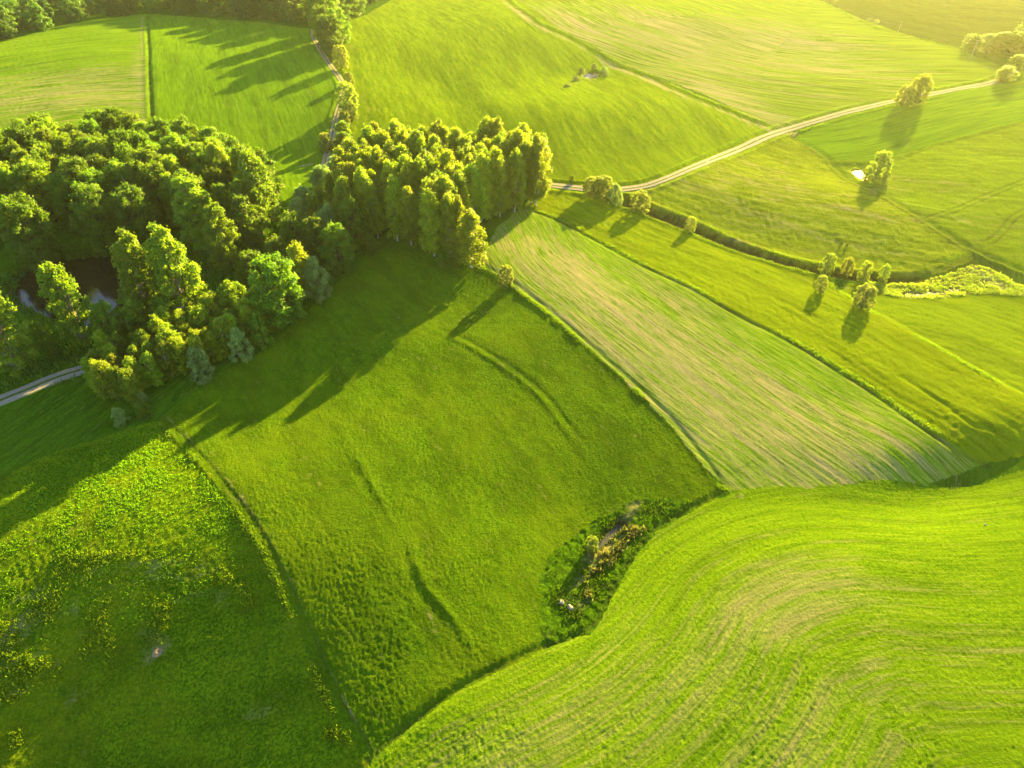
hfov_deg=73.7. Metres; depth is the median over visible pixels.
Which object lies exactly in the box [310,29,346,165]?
path
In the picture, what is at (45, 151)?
broadleaf tree
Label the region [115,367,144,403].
young birch
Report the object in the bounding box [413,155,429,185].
birch tree
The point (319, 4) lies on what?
hedge tree
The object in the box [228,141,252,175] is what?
broadleaf tree
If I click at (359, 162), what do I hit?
birch tree
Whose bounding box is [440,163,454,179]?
birch tree
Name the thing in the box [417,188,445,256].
birch tree
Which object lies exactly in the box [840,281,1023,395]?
pasture
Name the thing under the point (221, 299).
young birch
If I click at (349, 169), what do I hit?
birch tree
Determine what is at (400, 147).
birch tree
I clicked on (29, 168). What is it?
broadleaf tree
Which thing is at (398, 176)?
birch tree
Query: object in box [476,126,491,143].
birch tree
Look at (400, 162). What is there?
birch tree
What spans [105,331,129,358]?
young birch
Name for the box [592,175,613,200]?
willow bush
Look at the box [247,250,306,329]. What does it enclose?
broadleaf tree
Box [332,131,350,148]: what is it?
hedge tree
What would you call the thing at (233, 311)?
young birch
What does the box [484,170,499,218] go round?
birch tree
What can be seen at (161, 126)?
broadleaf tree
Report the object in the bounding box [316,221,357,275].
broadleaf tree
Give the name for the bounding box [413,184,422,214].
birch tree
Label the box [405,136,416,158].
birch tree
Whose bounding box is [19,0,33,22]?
broadleaf tree
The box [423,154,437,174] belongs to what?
birch tree
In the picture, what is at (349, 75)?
hedge tree
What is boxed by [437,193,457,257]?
birch tree
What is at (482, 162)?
birch tree
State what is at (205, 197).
broadleaf tree
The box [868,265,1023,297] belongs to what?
marsh
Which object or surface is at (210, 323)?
young birch
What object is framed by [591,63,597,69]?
bush
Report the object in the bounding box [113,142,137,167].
broadleaf tree
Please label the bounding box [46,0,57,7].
broadleaf tree
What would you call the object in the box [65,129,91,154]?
broadleaf tree
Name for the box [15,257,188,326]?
water
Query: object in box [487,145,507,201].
birch tree
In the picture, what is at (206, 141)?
broadleaf tree
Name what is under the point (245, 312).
young birch
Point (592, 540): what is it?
willow bush
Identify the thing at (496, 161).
birch tree
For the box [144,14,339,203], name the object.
green field
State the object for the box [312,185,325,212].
young birch
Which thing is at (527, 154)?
birch tree
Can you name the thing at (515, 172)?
birch tree
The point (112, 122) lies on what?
broadleaf tree
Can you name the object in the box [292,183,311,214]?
willow bush
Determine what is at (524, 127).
birch tree
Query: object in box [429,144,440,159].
birch tree
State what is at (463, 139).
birch tree
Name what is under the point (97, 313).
broadleaf tree
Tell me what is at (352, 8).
broadleaf tree
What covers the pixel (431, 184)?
birch tree
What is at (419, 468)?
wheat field
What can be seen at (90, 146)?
broadleaf tree
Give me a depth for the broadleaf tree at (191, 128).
233.03 m
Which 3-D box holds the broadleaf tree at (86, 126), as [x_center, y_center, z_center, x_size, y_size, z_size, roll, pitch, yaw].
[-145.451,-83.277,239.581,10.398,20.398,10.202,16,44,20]
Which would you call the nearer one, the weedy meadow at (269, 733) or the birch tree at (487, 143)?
the weedy meadow at (269, 733)
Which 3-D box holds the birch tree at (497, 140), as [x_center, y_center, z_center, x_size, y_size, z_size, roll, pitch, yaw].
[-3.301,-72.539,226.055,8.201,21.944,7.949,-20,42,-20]
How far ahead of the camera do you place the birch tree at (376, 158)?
208.20 m
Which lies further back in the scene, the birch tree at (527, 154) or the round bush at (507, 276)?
the birch tree at (527, 154)
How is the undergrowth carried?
on the ground at (60, 416)
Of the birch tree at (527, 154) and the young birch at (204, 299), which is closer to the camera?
the young birch at (204, 299)
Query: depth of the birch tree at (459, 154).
208.32 m
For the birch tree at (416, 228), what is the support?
on the ground at (60, 416)
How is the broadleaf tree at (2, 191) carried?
on the ground at (60, 416)
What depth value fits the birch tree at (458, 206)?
188.87 m
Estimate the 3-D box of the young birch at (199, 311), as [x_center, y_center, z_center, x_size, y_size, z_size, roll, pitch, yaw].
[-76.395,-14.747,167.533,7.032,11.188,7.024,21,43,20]
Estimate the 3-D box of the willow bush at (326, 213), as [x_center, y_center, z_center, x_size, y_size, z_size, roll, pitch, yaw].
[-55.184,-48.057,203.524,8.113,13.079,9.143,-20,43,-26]
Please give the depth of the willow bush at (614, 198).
224.87 m
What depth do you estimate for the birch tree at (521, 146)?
216.68 m
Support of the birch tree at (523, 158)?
on the ground at (60, 416)
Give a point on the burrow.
(158, 651)
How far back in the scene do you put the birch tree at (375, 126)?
226.99 m
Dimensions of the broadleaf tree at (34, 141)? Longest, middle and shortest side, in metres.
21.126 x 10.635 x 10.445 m
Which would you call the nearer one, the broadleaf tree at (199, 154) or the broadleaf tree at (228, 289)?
the broadleaf tree at (228, 289)
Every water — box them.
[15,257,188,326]
[583,73,597,78]
[598,524,622,547]
[851,169,865,180]
[906,289,959,296]
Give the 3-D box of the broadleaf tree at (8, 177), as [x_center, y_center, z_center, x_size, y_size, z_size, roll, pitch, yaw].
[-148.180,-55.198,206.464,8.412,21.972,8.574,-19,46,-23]
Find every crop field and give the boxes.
[370,469,1023,767]
[515,0,1001,128]
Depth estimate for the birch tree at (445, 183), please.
190.27 m
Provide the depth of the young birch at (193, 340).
157.56 m
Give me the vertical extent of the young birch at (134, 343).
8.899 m
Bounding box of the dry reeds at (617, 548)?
[581,523,646,600]
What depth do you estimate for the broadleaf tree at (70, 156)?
215.34 m
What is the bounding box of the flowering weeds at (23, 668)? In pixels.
[0,549,341,749]
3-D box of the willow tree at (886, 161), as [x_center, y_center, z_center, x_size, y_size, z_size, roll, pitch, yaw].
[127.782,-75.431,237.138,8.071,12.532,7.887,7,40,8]
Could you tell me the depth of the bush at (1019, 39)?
350.40 m
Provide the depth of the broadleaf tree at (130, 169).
206.16 m
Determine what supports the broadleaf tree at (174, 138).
on the ground at (60, 416)
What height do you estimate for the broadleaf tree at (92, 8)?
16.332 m
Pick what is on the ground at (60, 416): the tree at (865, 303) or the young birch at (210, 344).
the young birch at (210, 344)
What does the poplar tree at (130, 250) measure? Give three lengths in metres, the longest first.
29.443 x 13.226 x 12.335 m
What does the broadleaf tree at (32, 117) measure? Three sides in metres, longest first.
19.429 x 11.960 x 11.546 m
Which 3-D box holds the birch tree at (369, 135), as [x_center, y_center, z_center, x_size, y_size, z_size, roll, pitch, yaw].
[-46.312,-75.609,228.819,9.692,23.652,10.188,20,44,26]
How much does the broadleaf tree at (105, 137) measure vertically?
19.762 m
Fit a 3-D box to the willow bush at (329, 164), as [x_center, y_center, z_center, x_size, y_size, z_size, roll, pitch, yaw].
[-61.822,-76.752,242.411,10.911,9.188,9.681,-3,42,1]
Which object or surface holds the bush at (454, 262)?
on the ground at (60, 416)
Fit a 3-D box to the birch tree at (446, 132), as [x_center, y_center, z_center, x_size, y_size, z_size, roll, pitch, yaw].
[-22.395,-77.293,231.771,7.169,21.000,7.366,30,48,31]
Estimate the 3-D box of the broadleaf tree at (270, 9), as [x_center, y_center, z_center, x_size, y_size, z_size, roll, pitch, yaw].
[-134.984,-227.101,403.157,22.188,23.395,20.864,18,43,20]
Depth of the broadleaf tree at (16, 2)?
415.01 m
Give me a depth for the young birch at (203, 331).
162.07 m
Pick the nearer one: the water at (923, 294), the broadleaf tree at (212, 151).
the water at (923, 294)
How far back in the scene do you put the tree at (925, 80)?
291.03 m
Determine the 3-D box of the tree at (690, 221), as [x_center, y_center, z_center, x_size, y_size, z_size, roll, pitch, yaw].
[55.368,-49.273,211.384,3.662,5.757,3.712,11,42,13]
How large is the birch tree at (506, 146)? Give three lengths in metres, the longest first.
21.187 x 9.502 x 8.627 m
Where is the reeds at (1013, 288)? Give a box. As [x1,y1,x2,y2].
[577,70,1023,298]
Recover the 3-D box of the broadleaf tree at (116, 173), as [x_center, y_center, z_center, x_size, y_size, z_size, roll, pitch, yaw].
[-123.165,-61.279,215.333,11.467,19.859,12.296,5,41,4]
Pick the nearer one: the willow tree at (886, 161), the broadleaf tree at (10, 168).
the broadleaf tree at (10, 168)
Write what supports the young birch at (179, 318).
on the ground at (60, 416)
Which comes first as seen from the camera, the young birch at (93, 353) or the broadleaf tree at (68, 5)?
the young birch at (93, 353)
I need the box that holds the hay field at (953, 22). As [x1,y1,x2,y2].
[820,0,1023,50]
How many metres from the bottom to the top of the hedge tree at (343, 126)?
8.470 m
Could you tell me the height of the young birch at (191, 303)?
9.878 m
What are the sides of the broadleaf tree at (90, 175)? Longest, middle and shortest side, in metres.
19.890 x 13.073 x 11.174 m
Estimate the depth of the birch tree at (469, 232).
187.85 m
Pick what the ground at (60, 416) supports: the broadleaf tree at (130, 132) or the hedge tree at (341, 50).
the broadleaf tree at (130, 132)
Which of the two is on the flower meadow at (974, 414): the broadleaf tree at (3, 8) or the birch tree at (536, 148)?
the birch tree at (536, 148)
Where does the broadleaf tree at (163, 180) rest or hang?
on the ground at (60, 416)
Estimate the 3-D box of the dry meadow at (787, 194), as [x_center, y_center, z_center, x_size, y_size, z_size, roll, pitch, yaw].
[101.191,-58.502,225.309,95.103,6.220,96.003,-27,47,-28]
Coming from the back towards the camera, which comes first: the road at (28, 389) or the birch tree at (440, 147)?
the birch tree at (440, 147)
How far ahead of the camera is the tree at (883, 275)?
192.33 m
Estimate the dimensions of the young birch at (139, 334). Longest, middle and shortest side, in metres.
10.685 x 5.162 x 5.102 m
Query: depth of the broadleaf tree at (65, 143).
217.22 m
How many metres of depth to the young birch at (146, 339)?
157.69 m
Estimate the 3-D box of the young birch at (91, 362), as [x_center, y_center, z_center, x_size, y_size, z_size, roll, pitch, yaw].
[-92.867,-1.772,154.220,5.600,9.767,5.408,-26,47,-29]
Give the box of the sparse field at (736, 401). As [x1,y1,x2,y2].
[481,207,985,490]
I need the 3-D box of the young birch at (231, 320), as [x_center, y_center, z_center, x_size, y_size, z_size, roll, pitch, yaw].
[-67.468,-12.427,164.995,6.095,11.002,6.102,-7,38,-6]
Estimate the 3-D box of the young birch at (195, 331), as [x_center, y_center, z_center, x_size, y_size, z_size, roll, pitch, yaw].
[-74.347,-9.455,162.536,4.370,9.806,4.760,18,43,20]
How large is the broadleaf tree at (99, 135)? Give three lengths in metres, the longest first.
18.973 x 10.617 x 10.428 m
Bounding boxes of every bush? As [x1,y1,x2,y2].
[110,407,130,427]
[132,400,154,421]
[136,389,148,401]
[184,344,215,384]
[225,327,254,363]
[244,310,274,350]
[287,196,310,234]
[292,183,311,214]
[301,256,332,303]
[307,164,333,195]
[316,200,336,241]
[324,154,333,174]
[448,253,461,267]
[497,264,513,287]
[569,175,575,181]
[572,76,580,80]
[578,67,584,73]
[582,176,603,198]
[585,535,598,552]
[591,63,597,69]
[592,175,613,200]
[603,70,609,76]
[606,184,623,205]
[629,189,650,214]
[862,165,869,180]
[880,171,891,185]
[960,33,982,51]
[973,33,998,53]
[989,31,1016,55]
[995,65,1019,83]
[1001,30,1023,57]
[1007,54,1023,70]
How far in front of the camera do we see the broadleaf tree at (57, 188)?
204.59 m
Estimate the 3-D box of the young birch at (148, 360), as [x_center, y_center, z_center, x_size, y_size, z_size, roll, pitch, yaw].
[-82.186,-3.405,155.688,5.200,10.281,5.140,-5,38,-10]
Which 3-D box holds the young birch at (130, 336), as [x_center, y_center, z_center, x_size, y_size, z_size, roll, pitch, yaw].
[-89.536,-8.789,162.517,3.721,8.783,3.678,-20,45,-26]
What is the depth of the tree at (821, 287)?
180.81 m
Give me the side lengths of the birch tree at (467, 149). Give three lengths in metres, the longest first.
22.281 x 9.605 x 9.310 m
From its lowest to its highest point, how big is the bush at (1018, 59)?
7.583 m
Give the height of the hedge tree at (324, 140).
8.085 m
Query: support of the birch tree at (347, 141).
on the ground at (60, 416)
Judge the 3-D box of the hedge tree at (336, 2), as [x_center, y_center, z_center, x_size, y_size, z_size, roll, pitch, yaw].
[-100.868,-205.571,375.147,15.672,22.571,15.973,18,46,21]
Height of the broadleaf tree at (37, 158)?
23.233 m
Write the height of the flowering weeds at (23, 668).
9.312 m
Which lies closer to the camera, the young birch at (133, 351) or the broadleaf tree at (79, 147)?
the young birch at (133, 351)
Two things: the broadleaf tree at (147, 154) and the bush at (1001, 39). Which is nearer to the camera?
the broadleaf tree at (147, 154)
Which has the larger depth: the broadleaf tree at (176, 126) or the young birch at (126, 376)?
the broadleaf tree at (176, 126)
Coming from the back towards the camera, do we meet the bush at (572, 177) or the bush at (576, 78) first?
the bush at (576, 78)
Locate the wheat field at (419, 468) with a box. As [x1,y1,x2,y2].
[159,248,726,758]
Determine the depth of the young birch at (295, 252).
176.80 m
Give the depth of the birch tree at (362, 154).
208.98 m
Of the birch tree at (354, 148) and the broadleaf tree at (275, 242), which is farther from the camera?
the birch tree at (354, 148)
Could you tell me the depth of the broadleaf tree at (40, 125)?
230.76 m
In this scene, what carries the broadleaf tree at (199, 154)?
on the ground at (60, 416)
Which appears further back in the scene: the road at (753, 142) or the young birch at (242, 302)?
the road at (753, 142)
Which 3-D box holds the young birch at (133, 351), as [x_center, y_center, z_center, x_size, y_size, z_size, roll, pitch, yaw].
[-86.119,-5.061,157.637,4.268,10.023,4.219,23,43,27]
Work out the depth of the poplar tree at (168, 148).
216.19 m
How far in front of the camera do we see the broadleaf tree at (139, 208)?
197.98 m
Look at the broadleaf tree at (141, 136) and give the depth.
225.60 m
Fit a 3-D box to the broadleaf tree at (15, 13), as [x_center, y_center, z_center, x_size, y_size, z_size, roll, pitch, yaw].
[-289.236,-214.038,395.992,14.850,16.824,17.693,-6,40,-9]
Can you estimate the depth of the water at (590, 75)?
331.69 m
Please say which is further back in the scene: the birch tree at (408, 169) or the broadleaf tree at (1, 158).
the broadleaf tree at (1, 158)
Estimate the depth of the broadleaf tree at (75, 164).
205.49 m
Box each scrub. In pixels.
[538,498,701,647]
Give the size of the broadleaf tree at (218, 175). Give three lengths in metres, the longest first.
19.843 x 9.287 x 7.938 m
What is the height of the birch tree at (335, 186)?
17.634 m
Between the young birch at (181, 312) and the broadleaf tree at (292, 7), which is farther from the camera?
the broadleaf tree at (292, 7)
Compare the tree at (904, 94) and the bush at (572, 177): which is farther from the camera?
the tree at (904, 94)
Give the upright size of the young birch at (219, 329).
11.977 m
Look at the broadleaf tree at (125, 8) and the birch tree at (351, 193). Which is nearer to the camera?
the birch tree at (351, 193)
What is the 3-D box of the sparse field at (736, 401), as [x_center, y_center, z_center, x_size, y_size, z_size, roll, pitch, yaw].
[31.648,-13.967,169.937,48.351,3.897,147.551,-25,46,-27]
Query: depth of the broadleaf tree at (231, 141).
228.25 m
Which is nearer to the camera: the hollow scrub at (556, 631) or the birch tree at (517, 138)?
the hollow scrub at (556, 631)
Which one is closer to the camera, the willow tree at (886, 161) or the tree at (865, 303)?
the tree at (865, 303)
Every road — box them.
[0,335,154,406]
[551,54,1023,191]
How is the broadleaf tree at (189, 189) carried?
on the ground at (60, 416)
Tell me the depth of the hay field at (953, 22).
418.28 m
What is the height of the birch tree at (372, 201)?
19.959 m
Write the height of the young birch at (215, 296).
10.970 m
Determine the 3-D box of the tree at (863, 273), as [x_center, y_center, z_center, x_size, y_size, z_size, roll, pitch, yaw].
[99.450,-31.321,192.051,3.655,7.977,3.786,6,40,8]
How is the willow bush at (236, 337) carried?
on the ground at (60, 416)
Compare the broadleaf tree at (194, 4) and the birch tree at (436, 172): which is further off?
the broadleaf tree at (194, 4)
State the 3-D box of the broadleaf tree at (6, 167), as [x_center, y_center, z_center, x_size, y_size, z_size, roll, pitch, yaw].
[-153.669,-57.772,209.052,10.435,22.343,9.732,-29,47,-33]
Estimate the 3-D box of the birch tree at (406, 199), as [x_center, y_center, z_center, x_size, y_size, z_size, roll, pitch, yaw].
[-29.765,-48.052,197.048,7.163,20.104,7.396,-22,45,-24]
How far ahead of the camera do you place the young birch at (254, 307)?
168.86 m
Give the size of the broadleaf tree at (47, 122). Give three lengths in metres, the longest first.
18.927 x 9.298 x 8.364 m
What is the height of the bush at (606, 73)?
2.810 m
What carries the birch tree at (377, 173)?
on the ground at (60, 416)
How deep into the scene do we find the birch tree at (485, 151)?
208.54 m
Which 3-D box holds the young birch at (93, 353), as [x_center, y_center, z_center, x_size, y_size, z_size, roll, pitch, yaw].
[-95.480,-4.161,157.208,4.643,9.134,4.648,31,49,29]
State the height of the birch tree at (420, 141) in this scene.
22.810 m
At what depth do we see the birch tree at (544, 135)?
226.15 m
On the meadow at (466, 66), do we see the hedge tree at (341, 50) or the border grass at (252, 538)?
the hedge tree at (341, 50)
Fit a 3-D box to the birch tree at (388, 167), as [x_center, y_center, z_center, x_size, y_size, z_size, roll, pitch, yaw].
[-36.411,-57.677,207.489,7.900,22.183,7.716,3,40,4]
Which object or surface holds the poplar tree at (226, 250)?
on the ground at (60, 416)
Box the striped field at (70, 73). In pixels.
[0,13,147,130]
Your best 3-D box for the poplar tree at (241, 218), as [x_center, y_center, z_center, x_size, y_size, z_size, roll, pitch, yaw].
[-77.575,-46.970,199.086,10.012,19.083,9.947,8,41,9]
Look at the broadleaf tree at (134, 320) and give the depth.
163.25 m
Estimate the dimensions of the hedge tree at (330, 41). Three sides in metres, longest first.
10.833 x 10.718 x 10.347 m
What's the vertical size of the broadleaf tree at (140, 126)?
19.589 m
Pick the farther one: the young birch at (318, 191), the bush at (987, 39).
the bush at (987, 39)
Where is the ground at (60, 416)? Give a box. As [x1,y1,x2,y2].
[0,0,1023,490]
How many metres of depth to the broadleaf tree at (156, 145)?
222.71 m
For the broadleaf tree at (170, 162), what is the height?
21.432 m
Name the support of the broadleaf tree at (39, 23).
on the ground at (60, 416)
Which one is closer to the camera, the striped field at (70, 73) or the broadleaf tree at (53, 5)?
the striped field at (70, 73)
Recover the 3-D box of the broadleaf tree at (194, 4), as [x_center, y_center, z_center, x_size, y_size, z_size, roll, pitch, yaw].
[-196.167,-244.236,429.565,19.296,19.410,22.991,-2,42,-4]
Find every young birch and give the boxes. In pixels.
[79,357,93,386]
[86,348,103,377]
[87,358,107,392]
[90,360,117,399]
[91,329,108,359]
[101,342,123,363]
[104,353,122,367]
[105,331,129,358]
[108,365,130,399]
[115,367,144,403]
[121,355,149,388]
[127,332,138,343]
[127,344,143,371]
[128,341,141,360]
[133,328,148,347]
[139,341,161,371]
[139,351,164,388]
[140,333,155,352]
[147,313,164,342]
[154,305,175,327]
[154,339,180,381]
[155,325,187,364]
[159,322,177,337]
[166,335,191,375]
[172,308,188,321]
[173,313,187,331]
[175,321,198,337]
[179,332,189,362]
[185,301,197,314]
[186,329,210,357]
[186,333,211,366]
[187,303,212,329]
[188,316,204,329]
[197,292,218,322]
[198,328,210,346]
[203,289,219,314]
[203,332,224,362]
[207,316,217,334]
[209,317,244,359]
[213,307,223,317]
[218,295,230,309]
[219,312,246,353]
[220,307,241,326]
[234,297,250,325]
[237,304,256,340]
[242,292,251,305]
[250,301,274,333]
[286,240,311,299]
[306,193,320,224]
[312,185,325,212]
[322,171,336,206]
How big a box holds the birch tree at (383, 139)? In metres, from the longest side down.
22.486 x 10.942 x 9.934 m
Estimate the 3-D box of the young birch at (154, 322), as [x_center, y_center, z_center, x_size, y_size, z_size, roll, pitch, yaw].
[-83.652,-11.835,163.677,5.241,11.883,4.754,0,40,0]
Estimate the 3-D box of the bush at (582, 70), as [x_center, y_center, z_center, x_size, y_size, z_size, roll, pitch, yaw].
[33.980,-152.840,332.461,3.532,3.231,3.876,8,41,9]
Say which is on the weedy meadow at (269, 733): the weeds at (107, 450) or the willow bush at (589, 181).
the weeds at (107, 450)
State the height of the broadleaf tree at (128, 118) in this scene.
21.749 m
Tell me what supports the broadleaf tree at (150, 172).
on the ground at (60, 416)
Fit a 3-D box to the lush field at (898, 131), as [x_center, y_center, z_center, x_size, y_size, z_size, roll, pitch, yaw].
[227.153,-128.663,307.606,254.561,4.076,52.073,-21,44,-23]
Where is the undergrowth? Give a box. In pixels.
[0,187,358,392]
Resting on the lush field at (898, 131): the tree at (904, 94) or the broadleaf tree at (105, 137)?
the tree at (904, 94)
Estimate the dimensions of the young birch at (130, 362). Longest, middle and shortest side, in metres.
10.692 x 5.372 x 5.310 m
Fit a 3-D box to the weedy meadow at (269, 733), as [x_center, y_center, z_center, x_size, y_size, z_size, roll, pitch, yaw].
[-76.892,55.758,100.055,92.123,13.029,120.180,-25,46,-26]
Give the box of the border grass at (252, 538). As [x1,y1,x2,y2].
[0,0,1022,747]
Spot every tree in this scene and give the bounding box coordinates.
[0,0,29,29]
[0,5,19,32]
[0,10,17,38]
[0,130,8,160]
[0,137,26,165]
[0,143,11,161]
[0,161,17,195]
[0,165,38,224]
[0,179,19,241]
[0,191,68,272]
[0,290,40,377]
[2,0,22,13]
[2,118,35,154]
[9,145,30,178]
[9,163,36,208]
[11,118,24,148]
[12,157,68,228]
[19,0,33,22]
[21,1,54,32]
[22,148,58,210]
[25,110,57,129]
[27,118,52,154]
[27,316,61,361]
[28,138,54,166]
[30,0,56,23]
[30,142,61,171]
[32,128,53,150]
[36,260,95,346]
[39,116,59,134]
[44,169,93,233]
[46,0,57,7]
[51,132,73,154]
[51,134,80,159]
[54,0,65,13]
[55,156,90,220]
[56,121,75,135]
[57,0,84,22]
[58,152,78,160]
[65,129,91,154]
[67,181,122,253]
[71,0,89,17]
[74,133,105,157]
[75,166,126,220]
[78,118,106,136]
[79,0,102,14]
[82,108,109,133]
[84,139,116,190]
[84,152,113,188]
[87,299,129,346]
[92,130,102,138]
[98,106,128,130]
[100,0,121,16]
[101,134,108,145]
[102,157,128,215]
[106,128,132,159]
[106,226,160,322]
[108,181,164,246]
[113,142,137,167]
[114,0,135,16]
[114,295,154,344]
[116,108,142,144]
[117,127,136,159]
[122,157,158,222]
[124,143,164,209]
[131,130,150,148]
[132,0,143,10]
[132,121,150,134]
[134,160,172,226]
[136,140,160,161]
[138,221,207,316]
[147,293,175,329]
[148,115,170,141]
[148,130,161,146]
[150,145,162,155]
[157,172,179,227]
[158,132,189,165]
[160,153,183,172]
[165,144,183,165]
[167,168,211,247]
[169,113,195,142]
[170,0,191,15]
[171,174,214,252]
[176,140,203,179]
[179,123,197,142]
[180,133,198,143]
[188,0,215,13]
[188,145,218,205]
[191,161,212,198]
[191,193,226,245]
[197,126,219,142]
[201,202,243,269]
[202,135,230,161]
[204,140,230,167]
[204,167,231,207]
[210,182,236,231]
[212,159,234,190]
[216,131,238,147]
[216,278,247,311]
[221,144,231,160]
[227,192,266,249]
[228,0,262,19]
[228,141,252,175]
[228,177,269,226]
[231,180,261,234]
[233,149,280,233]
[234,248,265,289]
[235,146,284,215]
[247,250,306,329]
[263,233,291,263]
[266,0,302,21]
[277,0,307,24]
[278,209,313,256]
[299,212,333,266]
[300,0,329,17]
[306,0,338,33]
[308,3,328,41]
[314,0,341,27]
[315,13,347,51]
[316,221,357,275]
[317,131,332,151]
[323,7,351,44]
[324,36,343,58]
[331,44,349,68]
[331,154,343,186]
[331,173,351,224]
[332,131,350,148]
[332,177,341,211]
[333,120,352,139]
[333,145,345,160]
[334,80,359,111]
[334,161,345,193]
[337,0,351,20]
[338,110,350,125]
[338,195,367,253]
[339,161,357,191]
[340,0,361,16]
[340,138,355,146]
[342,145,351,153]
[343,72,354,83]
[343,149,353,163]
[344,102,358,121]
[344,137,354,147]
[345,0,366,13]
[347,189,363,235]
[350,142,358,155]
[352,165,367,218]
[354,148,375,172]
[355,158,366,172]
[355,171,375,233]
[357,144,366,150]
[358,137,371,147]
[361,123,380,146]
[362,177,384,237]
[366,168,385,214]
[367,145,383,176]
[368,120,381,136]
[372,129,392,151]
[372,166,379,178]
[375,173,392,229]
[379,159,396,188]
[380,152,390,169]
[383,140,395,158]
[383,174,405,240]
[387,118,406,138]
[390,158,396,172]
[392,142,412,161]
[392,173,402,185]
[393,128,407,146]
[395,185,411,237]
[396,151,407,178]
[398,186,419,245]
[400,157,420,191]
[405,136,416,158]
[406,125,411,134]
[409,128,427,151]
[410,195,426,248]
[412,136,427,159]
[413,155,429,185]
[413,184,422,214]
[416,123,429,142]
[417,176,430,198]
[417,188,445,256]
[418,148,438,169]
[421,178,442,250]
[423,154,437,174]
[426,133,441,151]
[427,169,439,178]
[428,117,445,143]
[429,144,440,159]
[429,173,439,183]
[431,142,442,152]
[436,171,462,213]
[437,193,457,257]
[438,145,456,173]
[438,190,454,250]
[440,125,449,145]
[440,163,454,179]
[446,126,464,152]
[452,160,473,205]
[452,169,473,209]
[452,194,464,255]
[453,208,488,268]
[454,146,464,162]
[457,133,471,149]
[459,186,471,213]
[461,152,475,166]
[462,143,477,162]
[465,161,488,224]
[466,131,475,143]
[474,115,494,139]
[474,147,489,168]
[474,152,495,221]
[475,140,487,153]
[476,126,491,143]
[481,137,491,152]
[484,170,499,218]
[487,115,507,138]
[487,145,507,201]
[487,145,510,216]
[492,132,503,148]
[498,138,513,161]
[501,152,510,186]
[503,147,526,211]
[509,127,527,166]
[511,152,528,201]
[518,122,532,142]
[518,139,529,186]
[521,140,543,203]
[526,132,548,205]
[536,134,552,198]
[540,130,551,177]
[684,216,696,232]
[814,275,828,293]
[818,253,836,275]
[840,257,854,278]
[852,282,877,310]
[856,261,873,280]
[865,149,893,183]
[877,263,890,282]
[893,83,916,106]
[908,73,933,105]
[1014,21,1023,45]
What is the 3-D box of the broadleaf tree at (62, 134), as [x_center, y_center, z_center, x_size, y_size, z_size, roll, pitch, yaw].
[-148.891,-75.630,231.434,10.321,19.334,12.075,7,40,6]
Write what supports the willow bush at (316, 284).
on the ground at (60, 416)
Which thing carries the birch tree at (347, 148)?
on the ground at (60, 416)
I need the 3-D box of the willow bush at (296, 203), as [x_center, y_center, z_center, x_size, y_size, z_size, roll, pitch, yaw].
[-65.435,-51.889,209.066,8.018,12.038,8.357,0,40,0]
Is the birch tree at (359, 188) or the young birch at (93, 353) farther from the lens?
the birch tree at (359, 188)
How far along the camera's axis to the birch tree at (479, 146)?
214.49 m
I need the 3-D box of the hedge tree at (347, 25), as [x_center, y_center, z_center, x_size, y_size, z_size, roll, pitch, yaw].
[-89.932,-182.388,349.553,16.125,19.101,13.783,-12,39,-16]
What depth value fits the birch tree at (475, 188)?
202.33 m
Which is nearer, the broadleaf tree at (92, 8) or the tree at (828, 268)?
the tree at (828, 268)
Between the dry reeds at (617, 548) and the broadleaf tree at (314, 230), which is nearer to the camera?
the dry reeds at (617, 548)
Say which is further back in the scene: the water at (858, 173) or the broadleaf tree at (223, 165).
the water at (858, 173)
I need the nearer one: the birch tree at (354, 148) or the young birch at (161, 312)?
the young birch at (161, 312)
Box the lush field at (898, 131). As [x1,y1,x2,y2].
[794,67,1023,160]
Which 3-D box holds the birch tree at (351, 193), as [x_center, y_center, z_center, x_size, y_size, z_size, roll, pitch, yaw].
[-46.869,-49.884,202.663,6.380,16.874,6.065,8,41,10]
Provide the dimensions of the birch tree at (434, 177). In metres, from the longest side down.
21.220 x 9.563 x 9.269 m
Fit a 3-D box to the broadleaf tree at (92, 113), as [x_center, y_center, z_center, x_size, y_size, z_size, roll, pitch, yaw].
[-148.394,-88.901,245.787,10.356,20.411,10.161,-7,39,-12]
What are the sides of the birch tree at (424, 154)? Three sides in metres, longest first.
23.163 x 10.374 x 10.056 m
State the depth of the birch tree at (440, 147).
212.51 m
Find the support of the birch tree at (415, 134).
on the ground at (60, 416)
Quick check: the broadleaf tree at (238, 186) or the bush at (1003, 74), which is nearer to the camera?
the broadleaf tree at (238, 186)
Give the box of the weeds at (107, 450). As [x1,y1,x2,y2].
[0,425,340,766]
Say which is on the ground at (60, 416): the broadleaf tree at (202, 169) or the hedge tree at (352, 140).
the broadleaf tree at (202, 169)
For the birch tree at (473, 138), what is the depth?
226.44 m
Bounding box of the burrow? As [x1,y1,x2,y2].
[152,647,162,657]
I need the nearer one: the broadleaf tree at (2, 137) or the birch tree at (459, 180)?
the birch tree at (459, 180)
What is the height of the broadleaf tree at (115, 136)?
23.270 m
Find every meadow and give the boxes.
[0,422,371,767]
[322,0,779,186]
[524,188,1023,463]
[621,134,972,281]
[826,122,1023,272]
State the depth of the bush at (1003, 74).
319.68 m
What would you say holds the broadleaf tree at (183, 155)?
on the ground at (60, 416)
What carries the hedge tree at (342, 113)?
on the meadow at (466, 66)

